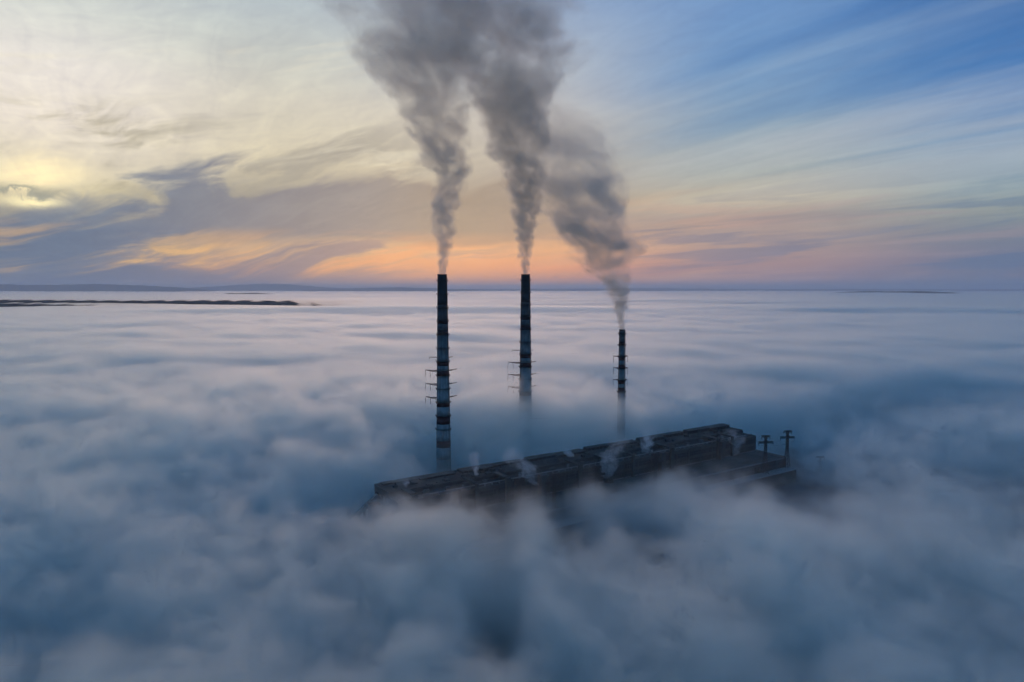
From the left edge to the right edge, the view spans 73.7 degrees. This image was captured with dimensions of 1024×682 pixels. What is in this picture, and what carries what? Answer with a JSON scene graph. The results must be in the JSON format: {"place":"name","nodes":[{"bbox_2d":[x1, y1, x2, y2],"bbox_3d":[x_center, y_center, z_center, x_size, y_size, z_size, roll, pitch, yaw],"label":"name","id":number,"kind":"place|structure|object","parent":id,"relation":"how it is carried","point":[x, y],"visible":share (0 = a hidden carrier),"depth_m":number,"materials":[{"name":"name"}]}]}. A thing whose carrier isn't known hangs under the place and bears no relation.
{"place":"outdoors","nodes":[
{"label":"outdoors","id":0,"kind":"place"},
{"bbox_2d":[0,303,122,314],"bbox_3d":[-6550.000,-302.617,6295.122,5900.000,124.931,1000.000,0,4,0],"label":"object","id":1,"kind":"structure","parent":0,"point":[32,309],"depth_m":5978.89,"materials":[{"name":"grey"}]},
{"bbox_2d":[0,284,220,292],"bbox_3d":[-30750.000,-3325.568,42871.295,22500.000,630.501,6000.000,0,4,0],"label":"hills","id":2,"kind":"structure","parent":0,"point":[77,288],"depth_m":40750.66,"materials":[{"name":"grey"}]},
{"bbox_2d":[0,299,387,316],"bbox_3d":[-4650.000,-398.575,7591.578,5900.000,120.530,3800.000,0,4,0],"label":"hills","id":3,"kind":"structure","parent":0,"point":[191,308],"depth_m":6343.86,"materials":[{"name":"grey"}]},
{"bbox_2d":[214,293,283,297],"bbox_3d":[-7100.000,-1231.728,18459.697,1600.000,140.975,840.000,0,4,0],"label":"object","id":4,"kind":"structure","parent":0,"point":[246,295],"depth_m":18161.19,"materials":[{"name":"grey"}]},
{"bbox_2d":[191,283,346,291],"bbox_3d":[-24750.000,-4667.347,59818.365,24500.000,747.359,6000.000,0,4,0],"label":"hills","id":5,"kind":"structure","parent":0,"point":[262,287],"depth_m":57667.04,"materials":[{"name":"grey"}]},
{"bbox_2d":[298,287,473,292],"bbox_3d":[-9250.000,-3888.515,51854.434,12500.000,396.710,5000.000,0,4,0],"label":"hills","id":6,"kind":"structure","parent":0,"point":[392,290],"depth_m":49862.13,"materials":[{"name":"grey"}]},
{"bbox_2d":[0,292,1023,681],"bbox_3d":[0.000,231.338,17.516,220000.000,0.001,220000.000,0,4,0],"label":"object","id":7,"kind":"structure","parent":0,"point":[134,452],"depth_m":1166.26,"materials":[{"name":"grey"}]},
{"bbox_2d":[349,493,379,544],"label":"conveyor gallery","id":8,"kind":"object","parent":7,"relation":"on","point":[360,511],"visible":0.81,"depth_m":623.92,"materials":[{"name":"metal"}]},
{"bbox_2d":[367,501,381,552],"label":"transfer tower","id":9,"kind":"structure","parent":7,"relation":"on","point":[374,529],"depth_m":602.98,"materials":[{"name":"metal"}]},
{"bbox_2d":[425,274,456,472],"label":"chimney","id":10,"kind":"object","parent":7,"relation":"on","point":[443,444],"visible":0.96,"depth_m":780.28,"materials":[{"name":"concrete"}]},
{"bbox_2d":[510,478,528,528],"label":"pylon","id":11,"kind":"object","parent":7,"relation":"on","point":[519,487],"visible":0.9,"depth_m":617.55,"materials":[{"name":"metal"}]},
{"bbox_2d":[507,273,535,458],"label":"chimney","id":12,"kind":"object","parent":7,"relation":"on","point":[525,403],"visible":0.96,"depth_m":853.31,"materials":[{"name":"concrete"}]},
{"bbox_2d":[545,473,563,516],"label":"pylon","id":13,"kind":"object","parent":7,"relation":"on","point":[553,476],"visible":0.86,"depth_m":639.58,"materials":[{"name":"metal"}]},
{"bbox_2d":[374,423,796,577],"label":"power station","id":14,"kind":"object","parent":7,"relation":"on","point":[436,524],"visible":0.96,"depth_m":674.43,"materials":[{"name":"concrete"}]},
{"bbox_2d":[400,515,411,521],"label":"window","id":15,"kind":"structure","parent":14,"relation":"in","point":[405,518],"depth_m":601.32,"materials":[{"name":"glass"}]},
{"bbox_2d":[400,505,411,512],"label":"window","id":16,"kind":"structure","parent":14,"relation":"in","point":[407,508],"depth_m":600.59,"materials":[{"name":"glass"}]},
{"bbox_2d":[421,509,438,517],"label":"window","id":17,"kind":"structure","parent":14,"relation":"in","point":[425,514],"depth_m":614.23,"materials":[{"name":"glass"}]},
{"bbox_2d":[421,500,438,508],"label":"window","id":18,"kind":"structure","parent":14,"relation":"in","point":[433,503],"depth_m":613.93,"materials":[{"name":"glass"}]},
{"bbox_2d":[441,496,458,504],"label":"window","id":19,"kind":"structure","parent":14,"relation":"in","point":[454,499],"depth_m":625.28,"materials":[{"name":"glass"}]},
{"bbox_2d":[442,505,458,512],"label":"window","id":20,"kind":"structure","parent":14,"relation":"in","point":[454,508],"depth_m":626.12,"materials":[{"name":"glass"}]},
{"bbox_2d":[469,493,474,498],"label":"window","id":21,"kind":"structure","parent":14,"relation":"in","point":[471,496],"depth_m":638.23,"materials":[{"name":"glass"}]},
{"bbox_2d":[480,498,495,505],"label":"window","id":22,"kind":"structure","parent":14,"relation":"in","point":[493,500],"depth_m":648.60,"materials":[{"name":"glass"}]},
{"bbox_2d":[480,489,495,496],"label":"window","id":23,"kind":"structure","parent":14,"relation":"in","point":[490,492],"depth_m":647.96,"materials":[{"name":"glass"}]},
{"bbox_2d":[499,494,513,501],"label":"window","id":24,"kind":"structure","parent":14,"relation":"in","point":[502,498],"depth_m":658.41,"materials":[{"name":"glass"}]},
{"bbox_2d":[499,486,513,493],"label":"window","id":25,"kind":"structure","parent":14,"relation":"in","point":[501,490],"depth_m":657.13,"materials":[{"name":"glass"}]},
{"bbox_2d":[506,522,522,532],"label":"window","id":26,"kind":"structure","parent":14,"relation":"in","point":[515,526],"depth_m":613.11,"materials":[{"name":"glass"}]},
{"bbox_2d":[516,491,530,497],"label":"window","id":27,"kind":"structure","parent":14,"relation":"in","point":[528,493],"depth_m":672.13,"materials":[{"name":"glass"}]},
{"bbox_2d":[516,482,530,487],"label":"window","id":28,"kind":"structure","parent":14,"relation":"in","point":[526,484],"depth_m":672.46,"materials":[{"name":"glass"}]},
{"bbox_2d":[525,517,540,528],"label":"window","id":29,"kind":"structure","parent":14,"relation":"in","point":[537,521],"depth_m":624.66,"materials":[{"name":"glass"}]},
{"bbox_2d":[543,513,557,523],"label":"window","id":30,"kind":"structure","parent":14,"relation":"in","point":[550,518],"depth_m":635.74,"materials":[{"name":"glass"}]},
{"bbox_2d":[550,484,563,490],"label":"window","id":31,"kind":"structure","parent":14,"relation":"in","point":[558,487],"depth_m":695.67,"materials":[{"name":"glass"}]},
{"bbox_2d":[550,476,563,482],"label":"window","id":32,"kind":"structure","parent":14,"relation":"in","point":[562,477],"depth_m":695.00,"materials":[{"name":"glass"}]},
{"bbox_2d":[561,509,575,519],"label":"window","id":33,"kind":"structure","parent":14,"relation":"in","point":[572,513],"depth_m":647.73,"materials":[{"name":"glass"}]},
{"bbox_2d":[566,481,577,487],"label":"window","id":34,"kind":"structure","parent":14,"relation":"in","point":[572,484],"depth_m":705.34,"materials":[{"name":"glass"}]},
{"bbox_2d":[566,473,577,479],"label":"window","id":35,"kind":"structure","parent":14,"relation":"in","point":[573,476],"depth_m":704.65,"materials":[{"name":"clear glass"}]},
{"bbox_2d":[578,505,591,515],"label":"window","id":36,"kind":"structure","parent":14,"relation":"in","point":[585,510],"depth_m":659.05,"materials":[{"name":"glass"}]},
{"bbox_2d":[583,478,594,483],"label":"window","id":37,"kind":"structure","parent":14,"relation":"in","point":[592,480],"depth_m":718.02,"materials":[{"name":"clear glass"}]},
{"bbox_2d":[583,470,594,476],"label":"window","id":38,"kind":"structure","parent":14,"relation":"in","point":[585,474],"depth_m":716.27,"materials":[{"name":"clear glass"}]},
{"bbox_2d":[594,502,607,511],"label":"window","id":39,"kind":"structure","parent":14,"relation":"in","point":[603,506],"depth_m":670.74,"materials":[{"name":"glass"}]},
{"bbox_2d":[610,498,622,507],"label":"window","id":40,"kind":"structure","parent":14,"relation":"in","point":[619,502],"depth_m":681.72,"materials":[{"name":"glass"}]},
{"bbox_2d":[613,472,622,477],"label":"window","id":41,"kind":"structure","parent":14,"relation":"in","point":[616,475],"depth_m":740.72,"materials":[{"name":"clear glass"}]},
{"bbox_2d":[613,464,623,470],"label":"window","id":42,"kind":"structure","parent":14,"relation":"in","point":[619,467],"depth_m":740.54,"materials":[{"name":"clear glass"}]},
{"bbox_2d":[625,469,636,475],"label":"window","id":43,"kind":"structure","parent":14,"relation":"in","point":[627,472],"depth_m":749.82,"materials":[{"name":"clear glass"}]},
{"bbox_2d":[625,462,636,468],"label":"window","id":44,"kind":"structure","parent":14,"relation":"in","point":[628,465],"depth_m":749.27,"materials":[{"name":"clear glass"}]},
{"bbox_2d":[625,495,637,504],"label":"window","id":45,"kind":"structure","parent":14,"relation":"in","point":[632,499],"depth_m":692.96,"materials":[{"name":"glass"}]},
{"bbox_2d":[639,467,650,472],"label":"window","id":46,"kind":"structure","parent":14,"relation":"in","point":[647,468],"depth_m":763.12,"materials":[{"name":"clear glass"}]},
{"bbox_2d":[639,459,650,465],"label":"window","id":47,"kind":"structure","parent":14,"relation":"in","point":[644,462],"depth_m":761.72,"materials":[{"name":"glass"}]},
{"bbox_2d":[640,491,652,500],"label":"window","id":48,"kind":"structure","parent":14,"relation":"in","point":[649,495],"depth_m":704.73,"materials":[{"name":"glass"}]},
{"bbox_2d":[654,488,666,497],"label":"window","id":49,"kind":"structure","parent":14,"relation":"in","point":[662,492],"depth_m":716.79,"materials":[{"name":"glass"}]},
{"bbox_2d":[668,485,679,494],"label":"window","id":50,"kind":"structure","parent":14,"relation":"in","point":[675,489],"depth_m":727.28,"materials":[{"name":"glass"}]},
{"bbox_2d":[678,459,687,464],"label":"window","id":51,"kind":"structure","parent":14,"relation":"in","point":[682,461],"depth_m":797.50,"materials":[{"name":"glass"}]},
{"bbox_2d":[678,452,687,457],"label":"window","id":52,"kind":"structure","parent":14,"relation":"in","point":[680,455],"depth_m":796.43,"materials":[{"name":"glass"}]},
{"bbox_2d":[682,482,692,490],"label":"window","id":53,"kind":"structure","parent":14,"relation":"in","point":[688,486],"depth_m":739.10,"materials":[{"name":"glass"}]},
{"bbox_2d":[690,457,699,461],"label":"window","id":54,"kind":"structure","parent":14,"relation":"in","point":[697,458],"depth_m":808.97,"materials":[{"name":"glass"}]},
{"bbox_2d":[690,450,699,455],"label":"window","id":55,"kind":"structure","parent":14,"relation":"in","point":[696,452],"depth_m":808.28,"materials":[{"name":"glass"}]},
{"bbox_2d":[695,479,705,487],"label":"window","id":56,"kind":"structure","parent":14,"relation":"in","point":[700,483],"depth_m":750.46,"materials":[{"name":"glass"}]},
{"bbox_2d":[702,454,711,459],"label":"window","id":57,"kind":"structure","parent":14,"relation":"in","point":[707,456],"depth_m":820.71,"materials":[{"name":"glass"}]},
{"bbox_2d":[702,447,711,452],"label":"window","id":58,"kind":"structure","parent":14,"relation":"in","point":[706,450],"depth_m":820.00,"materials":[{"name":"glass"}]},
{"bbox_2d":[707,477,717,484],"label":"window","id":59,"kind":"structure","parent":14,"relation":"in","point":[713,480],"depth_m":761.53,"materials":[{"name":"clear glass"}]},
{"bbox_2d":[720,474,729,481],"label":"window","id":60,"kind":"structure","parent":14,"relation":"in","point":[726,477],"depth_m":773.62,"materials":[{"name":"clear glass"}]},
{"bbox_2d":[732,471,741,478],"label":"window","id":61,"kind":"structure","parent":14,"relation":"in","point":[735,475],"depth_m":785.04,"materials":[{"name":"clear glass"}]},
{"bbox_2d":[735,448,743,452],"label":"window","id":62,"kind":"structure","parent":14,"relation":"in","point":[742,449],"depth_m":854.44,"materials":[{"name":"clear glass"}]},
{"bbox_2d":[735,441,744,446],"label":"window","id":63,"kind":"structure","parent":14,"relation":"in","point":[738,443],"depth_m":853.71,"materials":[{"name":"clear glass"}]},
{"bbox_2d":[743,468,752,476],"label":"window","id":64,"kind":"structure","parent":14,"relation":"in","point":[748,472],"depth_m":796.23,"materials":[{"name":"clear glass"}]},
{"bbox_2d":[746,446,754,450],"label":"window","id":65,"kind":"structure","parent":14,"relation":"in","point":[752,447],"depth_m":866.41,"materials":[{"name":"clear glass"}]},
{"bbox_2d":[746,439,754,444],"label":"window","id":66,"kind":"structure","parent":14,"relation":"in","point":[749,441],"depth_m":865.36,"materials":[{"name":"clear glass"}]},
{"bbox_2d":[754,466,763,473],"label":"window","id":67,"kind":"structure","parent":14,"relation":"in","point":[756,470],"depth_m":806.80,"materials":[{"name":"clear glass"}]},
{"bbox_2d":[765,463,774,470],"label":"window","id":68,"kind":"structure","parent":14,"relation":"in","point":[772,466],"depth_m":820.41,"materials":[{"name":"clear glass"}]},
{"bbox_2d":[776,461,784,468],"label":"window","id":69,"kind":"structure","parent":14,"relation":"in","point":[780,464],"depth_m":830.18,"materials":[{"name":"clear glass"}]},
{"bbox_2d":[588,466,605,510],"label":"pylon","id":70,"kind":"object","parent":7,"relation":"on","point":[595,474],"visible":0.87,"depth_m":667.93,"materials":[{"name":"metal"}]},
{"bbox_2d":[613,328,627,441],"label":"chimney","id":71,"kind":"object","parent":7,"relation":"on","point":[621,405],"visible":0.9,"depth_m":878.92,"materials":[{"name":"concrete"}]},
{"bbox_2d":[647,453,663,497],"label":"pylon","id":72,"kind":"object","parent":7,"relation":"on","point":[654,461],"visible":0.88,"depth_m":711.38,"materials":[{"name":"metal"}]},
{"bbox_2d":[758,435,772,473],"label":"pylon","id":73,"kind":"object","parent":7,"relation":"on","point":[765,441],"visible":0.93,"depth_m":803.44,"materials":[{"name":"metal"}]},
{"bbox_2d":[780,430,794,467],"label":"pylon","id":74,"kind":"object","parent":7,"relation":"on","point":[787,446],"visible":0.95,"depth_m":829.29,"materials":[{"name":"metal"}]},
{"bbox_2d":[816,456,824,473],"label":"pylon","id":75,"kind":"object","parent":7,"relation":"on","point":[819,461],"visible":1,"depth_m":862.92,"materials":[{"name":"metal"}]},
{"bbox_2d":[0,0,1023,288],"label":"sky","id":76,"kind":"structure","parent":0,"point":[481,144],"materials":[{"name":"blue"}]},
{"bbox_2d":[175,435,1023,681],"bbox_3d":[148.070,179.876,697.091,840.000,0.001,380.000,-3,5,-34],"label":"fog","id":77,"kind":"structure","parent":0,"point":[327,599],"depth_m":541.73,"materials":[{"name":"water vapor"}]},
{"bbox_2d":[473,288,1023,291],"bbox_3d":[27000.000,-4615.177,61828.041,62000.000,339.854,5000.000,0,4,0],"label":"hills","id":78,"kind":"structure","parent":0,"point":[717,290],"depth_m":59961.05,"materials":[{"name":"grey"}]},
{"bbox_2d":[818,291,979,296],"bbox_3d":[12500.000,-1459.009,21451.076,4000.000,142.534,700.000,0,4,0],"label":"hills","id":79,"kind":"structure","parent":0,"point":[914,294],"depth_m":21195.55,"materials":[{"name":"grey"}]}
]}

